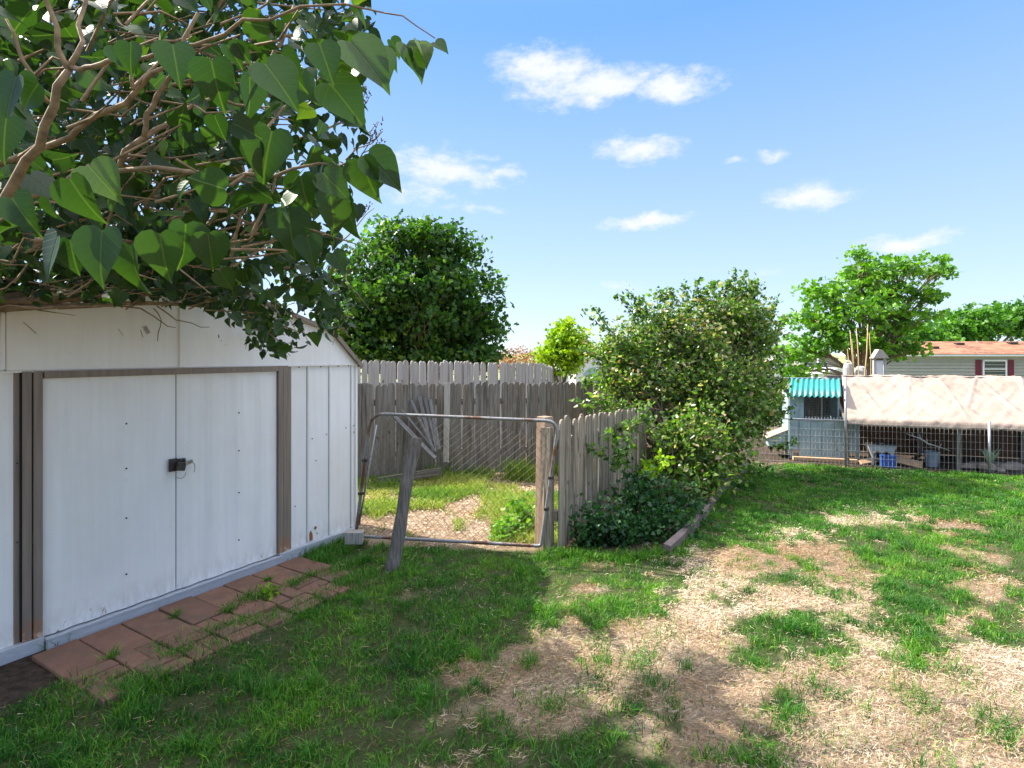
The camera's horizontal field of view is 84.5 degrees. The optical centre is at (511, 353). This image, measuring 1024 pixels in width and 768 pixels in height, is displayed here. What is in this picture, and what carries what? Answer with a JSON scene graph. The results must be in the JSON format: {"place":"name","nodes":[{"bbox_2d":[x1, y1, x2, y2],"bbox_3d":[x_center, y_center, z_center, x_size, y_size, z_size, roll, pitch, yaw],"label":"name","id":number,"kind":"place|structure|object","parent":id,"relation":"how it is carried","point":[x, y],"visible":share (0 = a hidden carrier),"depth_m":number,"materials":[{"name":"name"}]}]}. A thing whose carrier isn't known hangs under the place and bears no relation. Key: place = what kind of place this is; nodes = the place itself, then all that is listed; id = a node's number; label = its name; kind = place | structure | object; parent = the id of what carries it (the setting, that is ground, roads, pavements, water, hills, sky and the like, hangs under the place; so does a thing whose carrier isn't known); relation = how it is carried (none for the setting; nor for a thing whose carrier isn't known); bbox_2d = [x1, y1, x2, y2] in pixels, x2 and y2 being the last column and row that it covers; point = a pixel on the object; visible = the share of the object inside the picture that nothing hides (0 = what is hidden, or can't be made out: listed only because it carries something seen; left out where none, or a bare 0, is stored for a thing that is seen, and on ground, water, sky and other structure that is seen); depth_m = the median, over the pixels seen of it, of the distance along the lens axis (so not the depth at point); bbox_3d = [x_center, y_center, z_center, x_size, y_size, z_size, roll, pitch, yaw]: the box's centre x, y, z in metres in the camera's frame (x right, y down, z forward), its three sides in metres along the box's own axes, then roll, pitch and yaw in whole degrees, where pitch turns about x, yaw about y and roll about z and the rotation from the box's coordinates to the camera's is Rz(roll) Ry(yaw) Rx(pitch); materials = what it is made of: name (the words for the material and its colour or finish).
{"place":"outdoors","nodes":[
{"label":"outdoors","id":0,"kind":"place"},
{"bbox_2d":[0,355,1023,767],"bbox_3d":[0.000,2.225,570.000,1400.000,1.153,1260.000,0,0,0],"label":"ground","id":1,"kind":"structure","parent":0,"point":[20,677],"depth_m":2.96,"materials":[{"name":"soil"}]},
{"bbox_2d":[32,639,107,680],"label":"paving slab","id":2,"kind":"structure","parent":1,"relation":"on","point":[75,655],"depth_m":3.02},
{"bbox_2d":[66,659,118,686],"bbox_3d":[-2.160,1.655,2.906,0.095,0.045,0.206,-1,-1,30],"label":"paving brick","id":3,"kind":"object","parent":1,"relation":"on","point":[105,665],"visible":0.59,"depth_m":2.90,"materials":[{"name":"brick"}]},
{"bbox_2d":[76,665,128,692],"bbox_3d":[-2.074,1.658,2.854,0.095,0.045,0.206,0,0,29],"label":"paving brick","id":4,"kind":"object","parent":1,"relation":"on","point":[104,676],"visible":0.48,"depth_m":2.86,"materials":[{"name":"brick"}]},
{"bbox_2d":[86,680,125,706],"bbox_3d":[-1.968,1.651,2.729,0.197,0.045,0.101,-1,-2,33],"label":"rock","id":5,"kind":"object","parent":1,"relation":"on","point":[108,694],"visible":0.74,"depth_m":2.70,"materials":[{"name":"stone"}]},
{"bbox_2d":[79,624,151,660],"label":"paving slab","id":6,"kind":"structure","parent":1,"relation":"on","point":[104,641],"depth_m":3.21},
{"bbox_2d":[115,649,151,671],"bbox_3d":[-2.031,1.655,3.021,0.197,0.045,0.101,1,2,31],"label":"paving brick","id":7,"kind":"object","parent":1,"relation":"on","point":[135,656],"visible":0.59,"depth_m":3.01,"materials":[{"name":"brick"}]},
{"bbox_2d":[136,642,169,657],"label":"paving brick","id":8,"kind":"object","parent":1,"relation":"on","point":[154,653],"visible":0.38,"depth_m":3.10,"materials":[{"name":"brick"}]},
{"bbox_2d":[121,610,189,642],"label":"paving slab","id":9,"kind":"structure","parent":1,"relation":"on","point":[155,624],"depth_m":3.39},
{"bbox_2d":[134,650,181,676],"bbox_3d":[-1.872,1.649,2.986,0.095,0.045,0.206,-1,-1,31],"label":"paving brick","id":10,"kind":"object","parent":1,"relation":"on","point":[152,665],"visible":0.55,"depth_m":2.96,"materials":[{"name":"brick"}]},
{"bbox_2d":[144,656,192,681],"bbox_3d":[-1.786,1.653,2.934,0.095,0.045,0.206,0,-1,29],"label":"paving brick","id":11,"kind":"object","parent":1,"relation":"on","point":[179,662],"visible":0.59,"depth_m":2.95,"materials":[{"name":"brick"}]},
{"bbox_2d":[157,625,200,647],"bbox_3d":[-1.935,1.654,3.277,0.095,0.045,0.206,1,2,30],"label":"paving brick","id":12,"kind":"object","parent":1,"relation":"on","point":[184,631],"visible":0.56,"depth_m":3.27,"materials":[{"name":"brick"}]},
{"bbox_2d":[0,276,363,665],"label":"metal shed","id":13,"kind":"structure","parent":1,"relation":"on","point":[139,463],"depth_m":3.65,"materials":[{"name":"metal"}]},
{"bbox_2d":[43,374,175,635],"bbox_3d":[-2.451,0.866,3.474,0.029,1.448,0.728,0,0,31],"label":"door","id":14,"kind":"structure","parent":13,"relation":"in","point":[109,442],"depth_m":3.43,"materials":[{"name":"metal"}]},
{"bbox_2d":[176,371,275,589],"bbox_3d":[-2.061,0.866,4.119,0.029,1.448,0.769,0,0,31],"label":"door","id":15,"kind":"structure","parent":13,"relation":"in","point":[226,422],"depth_m":4.08,"materials":[{"name":"metal"}]},
{"bbox_2d":[167,629,210,649],"bbox_3d":[-1.849,1.652,3.226,0.095,0.045,0.206,2,0,32],"label":"paving brick","id":16,"kind":"object","parent":1,"relation":"on","point":[195,635],"visible":0.49,"depth_m":3.21,"materials":[{"name":"brick"}]},
{"bbox_2d":[159,596,224,625],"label":"paving slab","id":17,"kind":"structure","parent":1,"relation":"on","point":[198,610],"depth_m":3.58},
{"bbox_2d":[177,642,213,662],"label":"paving brick","id":18,"kind":"object","parent":1,"relation":"on","point":[205,655],"visible":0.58,"depth_m":3.08,"materials":[{"name":"brick"}]},
{"bbox_2d":[10,528,383,721],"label":"joint grass","id":19,"kind":"structure","parent":1,"relation":"on","point":[350,580],"depth_m":3.34,"materials":[{"name":"plant"}]},
{"bbox_2d":[195,619,224,635],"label":"paving brick","id":20,"kind":"object","parent":1,"relation":"on","point":[201,625],"visible":0.44,"depth_m":3.39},
{"bbox_2d":[198,635,231,653],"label":"paving brick","id":21,"kind":"object","parent":1,"relation":"on","point":[215,646],"visible":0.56,"depth_m":3.18,"materials":[{"name":"brick"}]},
{"bbox_2d":[0,0,448,359],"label":"lilac tree","id":22,"kind":"object","parent":1,"relation":"on","point":[92,195],"visible":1,"depth_m":1.77,"materials":[{"name":"green plant"}]},
{"bbox_2d":[194,586,255,610],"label":"paving slab","id":23,"kind":"structure","parent":1,"relation":"on","point":[221,595],"depth_m":3.78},
{"bbox_2d":[212,613,239,623],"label":"paving brick","id":24,"kind":"object","parent":1,"relation":"on","point":[221,616],"visible":0.43,"depth_m":3.48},
{"bbox_2d":[215,618,254,638],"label":"paving brick","id":25,"kind":"object","parent":1,"relation":"on","point":[231,629],"visible":0.53,"depth_m":3.33,"materials":[{"name":"brick"}]},
{"bbox_2d":[225,624,265,644],"bbox_3d":[-1.562,1.656,3.305,0.095,0.045,0.206,2,-1,33],"label":"paving brick","id":26,"kind":"object","parent":1,"relation":"on","point":[247,634],"visible":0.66,"depth_m":3.28,"materials":[{"name":"brick"}]},
{"bbox_2d":[229,599,265,615],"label":"paving brick","id":27,"kind":"object","parent":1,"relation":"on","point":[238,611],"visible":0.5,"depth_m":3.63,"materials":[{"name":"brick"}]},
{"bbox_2d":[223,575,282,598],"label":"paving slab","id":28,"kind":"structure","parent":1,"relation":"on","point":[242,584],"depth_m":3.98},
{"bbox_2d":[239,601,275,617],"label":"paving brick","id":29,"kind":"object","parent":1,"relation":"on","point":[258,608],"visible":0.6,"depth_m":3.60,"materials":[{"name":"brick"}]},
{"bbox_2d":[249,612,282,628],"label":"paving brick","id":30,"kind":"object","parent":1,"relation":"on","point":[277,622],"visible":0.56,"depth_m":3.44,"materials":[{"name":"brick"}]},
{"bbox_2d":[261,593,289,608],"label":"paving brick","id":31,"kind":"object","parent":1,"relation":"on","point":[281,599],"visible":0.46,"depth_m":3.73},
{"bbox_2d":[258,582,284,600],"bbox_3d":[-1.620,1.607,3.791,0.143,0.133,0.162,0,0,22],"label":"paving weed","id":32,"kind":"object","parent":31,"relation":"on","point":[269,591],"visible":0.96,"depth_m":3.78,"materials":[{"name":"green plant"}]},
{"bbox_2d":[252,566,306,585],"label":"paving slab","id":33,"kind":"structure","parent":1,"relation":"on","point":[281,573],"depth_m":4.16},
{"bbox_2d":[274,586,303,599],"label":"paving brick","id":34,"kind":"object","parent":1,"relation":"on","point":[288,592],"visible":0.57,"depth_m":3.83,"materials":[{"name":"brick"}]},
{"bbox_2d":[279,593,313,611],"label":"paving brick","id":35,"kind":"object","parent":1,"relation":"on","point":[287,603],"visible":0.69,"depth_m":3.71,"materials":[{"name":"brick"}]},
{"bbox_2d":[288,576,318,589],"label":"paving brick","id":36,"kind":"object","parent":1,"relation":"on","point":[306,583],"visible":0.46,"depth_m":4.01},
{"bbox_2d":[277,557,331,574],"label":"paving slab","id":37,"kind":"structure","parent":1,"relation":"on","point":[298,564],"depth_m":4.33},
{"bbox_2d":[289,598,323,614],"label":"paving brick","id":38,"kind":"object","parent":1,"relation":"on","point":[315,602],"visible":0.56,"depth_m":3.66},
{"bbox_2d":[299,580,328,593],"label":"paving brick","id":39,"kind":"object","parent":1,"relation":"on","point":[306,589],"visible":0.48,"depth_m":3.97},
{"bbox_2d":[307,587,336,602],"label":"paving brick","id":40,"kind":"object","parent":1,"relation":"on","point":[323,590],"visible":0.63,"depth_m":3.82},
{"bbox_2d":[315,571,340,582],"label":"paving brick","id":41,"kind":"object","parent":1,"relation":"on","point":[328,578],"visible":0.56,"depth_m":4.12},
{"bbox_2d":[320,583,348,596],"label":"paving brick","id":42,"kind":"object","parent":1,"relation":"on","point":[343,589],"visible":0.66,"depth_m":3.91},
{"bbox_2d":[326,568,351,576],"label":"paving brick","id":43,"kind":"object","parent":1,"relation":"on","point":[340,572],"visible":0.33,"depth_m":4.20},
{"bbox_2d":[344,529,363,544],"bbox_3d":[-1.344,1.565,4.799,0.150,0.100,0.090,2,1,-6],"label":"wood block","id":44,"kind":"object","parent":1,"relation":"on","point":[353,536],"depth_m":4.76,"materials":[{"name":"wood"}]},
{"bbox_2d":[384,437,421,571],"bbox_3d":[-0.848,1.189,4.380,0.330,1.063,0.123,0,0,-35],"label":"leaning post","id":45,"kind":"object","parent":1,"relation":"on","point":[393,560],"visible":0.94,"depth_m":4.34,"materials":[{"name":"grey wood"}]},
{"bbox_2d":[377,467,441,483],"bbox_3d":[-1.300,1.565,7.175,0.808,0.090,0.050,-7,1,-11],"label":"old board","id":46,"kind":"object","parent":1,"relation":"on","point":[431,472],"visible":0.48,"depth_m":7.18,"materials":[{"name":"grey wood"}]},
{"bbox_2d":[314,208,518,381],"bbox_3d":[-2.081,-0.702,12.858,4.674,5.186,3.295,0,0,-25],"label":"maple tree","id":47,"kind":"object","parent":1,"relation":"on","point":[424,307],"visible":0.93,"depth_m":12.33,"materials":[{"name":"green plant"}]},
{"bbox_2d":[355,412,558,547],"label":"wire gate","id":48,"kind":"structure","parent":1,"relation":"on","point":[410,538],"depth_m":4.76,"materials":[{"name":"grey metal"}]},
{"bbox_2d":[358,454,557,512],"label":"tall grass","id":49,"kind":"structure","parent":1,"relation":"on","point":[521,472],"depth_m":7.34,"materials":[{"name":"plant"}]},
{"bbox_2d":[358,360,561,460],"bbox_3d":[-0.132,1.029,12.258,1.614,1.882,10.026,0,0,27],"label":"tall rear fence","id":50,"kind":"object","parent":1,"relation":"on","point":[466,372],"visible":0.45,"depth_m":9.66,"materials":[{"name":"grey wood"}]},
{"bbox_2d":[358,457,572,546],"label":"bark litter","id":51,"kind":"object","parent":1,"relation":"on","point":[379,530],"visible":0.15,"depth_m":5.61,"materials":[{"name":"wood"}]},
{"bbox_2d":[358,381,625,477],"bbox_3d":[-0.560,1.043,7.730,5.697,1.314,0.194,0,0,-12],"label":"fence","id":52,"kind":"object","parent":1,"relation":"on","point":[548,398],"visible":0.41,"depth_m":7.66,"materials":[{"name":"grey wood"}]},
{"bbox_2d":[392,412,436,459],"bbox_3d":[-1.276,1.063,7.275,0.824,0.022,0.061,43,31,10],"label":"old board","id":53,"kind":"object","parent":52,"relation":"attached to","point":[433,456],"visible":0.66,"depth_m":7.27,"materials":[{"name":"wood"}]},
{"bbox_2d":[401,409,436,451],"bbox_3d":[-1.207,1.003,7.315,0.022,0.721,0.051,-40,-11,-9],"label":"old board","id":54,"kind":"object","parent":52,"relation":"attached to","point":[420,432],"visible":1,"depth_m":7.29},
{"bbox_2d":[410,400,434,451],"bbox_3d":[-1.165,0.946,7.335,0.023,0.746,0.043,-33,-14,22],"label":"old board","id":55,"kind":"object","parent":54,"relation":"on","point":[420,422],"visible":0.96,"depth_m":7.33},
{"bbox_2d":[417,396,431,447],"bbox_3d":[-1.137,0.902,7.380,0.050,0.695,0.022,-7,-16,-34],"label":"old board","id":56,"kind":"object","parent":54,"relation":"on","point":[422,410],"visible":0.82,"depth_m":7.39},
{"bbox_2d":[428,399,440,449],"bbox_3d":[-1.017,0.928,7.390,0.048,0.673,0.023,-8,-16,-18],"label":"old board","id":57,"kind":"object","parent":52,"relation":"attached to","point":[434,421],"visible":1,"depth_m":7.38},
{"bbox_2d":[423,398,436,446],"bbox_3d":[-1.071,0.903,7.385,0.041,0.662,0.022,1,-22,-46],"label":"old board","id":58,"kind":"object","parent":57,"relation":"on","point":[429,419],"visible":0.9,"depth_m":7.37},
{"bbox_2d":[443,383,449,461],"bbox_3d":[-0.865,0.913,7.460,0.075,1.044,0.022,0,-5,5],"label":"upright slat","id":59,"kind":"object","parent":52,"relation":"attached to","point":[446,411],"visible":0.84,"depth_m":7.45,"materials":[{"name":"grey wood"}]},
{"bbox_2d":[358,465,625,545],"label":"weeds","id":60,"kind":"object","parent":1,"relation":"on","point":[446,489],"visible":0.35,"depth_m":6.35,"materials":[{"name":"plant"}]},
{"bbox_2d":[484,490,534,541],"bbox_3d":[0.009,1.490,5.188,0.409,0.410,0.688,0,0,34],"label":"bush","id":61,"kind":"object","parent":1,"relation":"on","point":[519,518],"visible":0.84,"depth_m":5.17,"materials":[{"name":"green plant"}]},
{"bbox_2d":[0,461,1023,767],"bbox_3d":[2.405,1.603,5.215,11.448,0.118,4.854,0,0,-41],"label":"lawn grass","id":62,"kind":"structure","parent":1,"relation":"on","point":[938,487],"depth_m":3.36,"materials":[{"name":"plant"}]},
{"bbox_2d":[493,345,541,374],"bbox_3d":[0.053,0.918,21.008,3.428,2.506,2.040,0,0,0],"label":"red shrub","id":63,"kind":"object","parent":1,"relation":"on","point":[510,361],"visible":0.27,"depth_m":20.88,"materials":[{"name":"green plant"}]},
{"bbox_2d":[535,416,552,549],"bbox_3d":[0.272,1.100,4.810,0.100,1.120,0.100,0,-1,44],"label":"fence post","id":64,"kind":"object","parent":1,"relation":"on","point":[539,511],"visible":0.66,"depth_m":4.78,"materials":[{"name":"brown wood"}]},
{"bbox_2d":[523,315,597,383],"bbox_3d":[1.257,0.472,14.540,1.956,2.928,1.437,0,0,0],"label":"lime tree","id":65,"kind":"object","parent":1,"relation":"on","point":[560,341],"visible":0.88,"depth_m":14.28,"materials":[{"name":"green plant"}]},
{"bbox_2d":[541,404,683,550],"bbox_3d":[1.511,1.118,6.701,0.166,1.165,4.635,0,0,31],"label":"picket fence","id":66,"kind":"object","parent":1,"relation":"on","point":[589,476],"visible":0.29,"depth_m":5.12,"materials":[{"name":"grey wood"}]},
{"bbox_2d":[531,468,749,566],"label":"edge grass","id":67,"kind":"structure","parent":1,"relation":"on","point":[650,553],"depth_m":4.58,"materials":[{"name":"plant"}]},
{"bbox_2d":[568,447,718,549],"bbox_3d":[1.216,1.314,5.191,1.047,0.752,1.650,0,0,43],"label":"ground creeper","id":68,"kind":"object","parent":1,"relation":"on","point":[651,517],"visible":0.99,"depth_m":5.06,"materials":[{"name":"green plant"}]},
{"bbox_2d":[637,448,675,496],"bbox_3d":[1.377,1.300,5.483,0.404,0.751,0.273,0,0,-20],"label":"maple seedling","id":69,"kind":"object","parent":1,"relation":"on","point":[664,462],"visible":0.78,"depth_m":5.47,"materials":[{"name":"green plant"}]},
{"bbox_2d":[569,267,801,513],"bbox_3d":[2.136,0.301,7.181,4.858,3.020,2.300,0,0,-43],"label":"tall shrub","id":70,"kind":"object","parent":1,"relation":"on","point":[731,388],"visible":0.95,"depth_m":7.05,"materials":[{"name":"green plant"}]},
{"bbox_2d":[664,463,749,557],"bbox_3d":[2.304,1.619,6.314,0.105,0.123,4.000,0,0,31],"label":"garden edging","id":71,"kind":"object","parent":1,"relation":"on","point":[682,533],"visible":0.39,"depth_m":5.05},
{"bbox_2d":[760,387,789,432],"bbox_3d":[5.744,1.208,11.937,3.561,1.462,1.309,0,0,-6],"label":"dark shrub","id":72,"kind":"object","parent":1,"relation":"on","point":[775,424],"visible":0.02,"depth_m":11.88,"materials":[{"name":"green plant"}]},
{"bbox_2d":[765,376,841,432],"bbox_3d":[4.975,1.050,11.050,3.602,1.200,0.040,0,0,5],"label":"fence","id":73,"kind":"object","parent":1,"relation":"on","point":[800,378],"visible":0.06,"depth_m":10.99,"materials":[{"name":"metal"}]},
{"bbox_2d":[763,378,859,461],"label":"chicken coop","id":74,"kind":"structure","parent":1,"relation":"on","point":[818,398],"depth_m":8.79,"materials":[{"name":"blue wood"}]},
{"bbox_2d":[805,396,837,418],"label":"window mesh","id":75,"kind":"structure","parent":74,"relation":"in","point":[835,410],"depth_m":8.73,"materials":[{"name":"metal"}]},
{"bbox_2d":[792,456,857,463],"bbox_3d":[4.758,1.620,8.575,0.873,0.055,0.090,0,0,18],"label":"sleeper","id":76,"kind":"object","parent":1,"relation":"on","point":[821,459],"visible":1,"depth_m":8.54,"materials":[{"name":"brown wood"}]},
{"bbox_2d":[843,362,851,375],"bbox_3d":[8.352,1.010,14.000,0.220,1.603,0.214,0,0,0],"label":"water butt","id":77,"kind":"object","parent":1,"relation":"on","point":[846,365],"visible":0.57,"depth_m":13.93,"materials":[{"name":"white plastic"}]},
{"bbox_2d":[850,333,852,374],"bbox_3d":[7.756,0.620,12.847,0.044,2.297,0.120,0,0,0],"label":"garden cane","id":78,"kind":"object","parent":1,"relation":"on","point":[852,354],"visible":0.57,"depth_m":12.84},
{"bbox_2d":[856,328,858,374],"bbox_3d":[7.895,0.598,12.845,0.042,2.341,0.122,0,0,6],"label":"garden cane","id":79,"kind":"object","parent":1,"relation":"on","point":[858,352],"visible":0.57,"depth_m":12.85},
{"bbox_2d":[855,365,866,375],"bbox_3d":[8.671,1.050,14.000,0.260,1.524,0.253,0,0,0],"label":"garden drum","id":80,"kind":"object","parent":1,"relation":"on","point":[861,369],"visible":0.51,"depth_m":13.91,"materials":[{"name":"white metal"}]},
{"bbox_2d":[771,243,959,383],"bbox_3d":[10.562,-0.638,16.694,5.766,5.329,2.841,0,0,0],"label":"garden tree","id":81,"kind":"object","parent":1,"relation":"on","point":[880,297],"visible":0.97,"depth_m":16.59,"materials":[{"name":"green plant"}]},
{"bbox_2d":[864,324,867,375],"bbox_3d":[8.074,0.554,12.842,0.206,2.429,0.036,0,0,-31],"label":"garden cane","id":82,"kind":"object","parent":1,"relation":"on","point":[866,352],"visible":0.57,"depth_m":12.85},
{"bbox_2d":[859,458,878,464],"bbox_3d":[5.305,1.600,8.371,0.279,0.070,0.030,-8,-44,-4],"label":"plank","id":83,"kind":"object","parent":1,"relation":"on","point":[869,461],"visible":0.78,"depth_m":8.35,"materials":[{"name":"brown wood"}]},
{"bbox_2d":[869,334,870,374],"bbox_3d":[8.179,0.650,12.844,0.036,2.238,0.118,0,0,15],"label":"garden cane","id":84,"kind":"object","parent":1,"relation":"on","point":[870,355],"visible":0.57,"depth_m":12.85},
{"bbox_2d":[862,441,898,464],"bbox_3d":[5.482,1.489,8.388,0.420,0.322,0.260,0,0,18],"label":"wheelbarrow","id":85,"kind":"object","parent":1,"relation":"on","point":[876,449],"visible":0.72,"depth_m":8.30,"materials":[{"name":"grey plastic"}]},
{"bbox_2d":[748,377,1023,474],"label":"wire fence","id":86,"kind":"object","parent":1,"relation":"on","point":[845,420],"visible":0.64,"depth_m":8.09,"materials":[{"name":"metal"}]},
{"bbox_2d":[906,433,949,450],"bbox_3d":[5.896,1.251,7.983,0.538,0.243,0.032,0,0,17],"label":"dead branch","id":87,"kind":"object","parent":86,"relation":"attached to","point":[927,442],"visible":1,"depth_m":7.98,"materials":[{"name":"grey wood"}]},
{"bbox_2d":[880,454,896,467],"bbox_3d":[5.448,1.563,8.158,0.180,0.170,0.130,0,0,18],"label":"blue crate","id":88,"kind":"object","parent":1,"relation":"on","point":[883,461],"visible":0.93,"depth_m":8.11,"materials":[{"name":"plastic"}]},
{"bbox_2d":[895,455,922,467],"bbox_3d":[5.802,1.595,8.266,0.362,0.120,0.030,13,-37,33],"label":"plank","id":89,"kind":"object","parent":1,"relation":"on","point":[913,463],"visible":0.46,"depth_m":8.24,"materials":[{"name":"brown wood"}]},
{"bbox_2d":[872,317,961,341],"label":"background tree","id":90,"kind":"object","parent":1,"relation":"on","point":[934,335],"visible":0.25,"depth_m":48.87,"materials":[{"name":"green plant"}]},
{"bbox_2d":[824,375,1023,471],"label":"chicken run","id":91,"kind":"object","parent":1,"relation":"on","point":[998,441],"visible":0.36,"depth_m":9.15,"materials":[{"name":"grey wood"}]},
{"bbox_2d":[842,374,1023,431],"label":"tarp","id":92,"kind":"object","parent":91,"relation":"on","point":[944,401],"visible":0.99,"depth_m":8.45,"materials":[{"name":"plastic"}]},
{"bbox_2d":[839,341,1023,376],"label":"mobile home","id":93,"kind":"object","parent":1,"relation":"on","point":[980,358],"visible":0.45,"depth_m":34.62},
{"bbox_2d":[982,360,1006,375],"bbox_3d":[29.391,1.012,34.293,1.363,1.240,0.060,0,0,6],"label":"window","id":94,"kind":"structure","parent":93,"relation":"in","point":[984,367],"depth_m":34.30,"materials":[{"name":"white paint"}]},
{"bbox_2d":[924,450,939,466],"bbox_3d":[6.125,1.539,8.216,0.206,0.221,0.197,0,0,0],"label":"bucket","id":95,"kind":"object","parent":1,"relation":"on","point":[933,458],"visible":0.93,"depth_m":8.15,"materials":[{"name":"grey plastic"}]},
{"bbox_2d":[961,463,977,469],"bbox_3d":[6.510,1.609,8.036,0.259,0.081,0.189,0,0,0],"label":"rock","id":96,"kind":"object","parent":1,"relation":"on","point":[970,466],"visible":0.67,"depth_m":7.98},
{"bbox_2d":[929,296,1023,340],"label":"background tree","id":97,"kind":"object","parent":1,"relation":"on","point":[985,322],"visible":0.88,"depth_m":50.78,"materials":[{"name":"green plant"}]},
{"bbox_2d":[976,461,996,472],"bbox_3d":[6.689,1.591,7.939,0.272,0.117,0.362,0,0,27],"label":"rock","id":98,"kind":"object","parent":1,"relation":"on","point":[980,466],"visible":0.83,"depth_m":7.85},
{"bbox_2d":[980,448,998,462],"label":"iris plant","id":99,"kind":"object","parent":1,"relation":"on","point":[992,455],"visible":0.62,"depth_m":7.89,"materials":[{"name":"green plant"}]},
{"bbox_2d":[995,467,1005,472],"bbox_3d":[6.770,1.619,7.834,0.134,0.063,0.209,0,0,18],"label":"rock","id":100,"kind":"object","parent":1,"relation":"on","point":[1000,469],"visible":0.78,"depth_m":7.77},
{"bbox_2d":[998,461,1023,472],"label":"rock","id":101,"kind":"object","parent":1,"relation":"on","point":[1016,467],"visible":0.83,"depth_m":7.79,"materials":[{"name":"stone"}]},
{"bbox_2d":[1,0,1023,354],"label":"sky","id":102,"kind":"structure","parent":0,"point":[602,147],"materials":[{"name":"blue"}]},
{"bbox_2d":[569,356,605,384],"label":"arched shed","id":103,"kind":"structure","parent":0,"point":[586,369],"depth_m":18.00,"materials":[{"name":"white paint"}]},
{"bbox_2d":[583,367,605,376],"bbox_3d":[2.659,0.609,17.995,0.775,0.328,0.030,0,0,0],"label":"window","id":104,"kind":"structure","parent":103,"relation":"in","point":[586,372],"depth_m":17.98,"materials":[{"name":"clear glass"}]},
{"bbox_2d":[768,356,790,379],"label":"house","id":105,"kind":"structure","parent":0,"point":[775,375],"depth_m":58.00,"materials":[{"name":"white paint"}]},
{"bbox_2d":[792,354,837,367],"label":"house","id":106,"kind":"structure","parent":0,"point":[824,364],"depth_m":75.00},
{"bbox_2d":[810,367,842,379],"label":"garden shed","id":107,"kind":"structure","parent":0,"point":[821,375],"depth_m":22.01,"materials":[{"name":"white paint"}]},
{"bbox_2d":[871,349,888,374],"bbox_3d":[8.806,0.849,13.500,0.392,1.889,0.160,0,0,0],"label":"birdhouse","id":108,"kind":"object","parent":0,"point":[879,367],"visible":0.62,"depth_m":13.48,"materials":[{"name":"white paint"}]}
]}

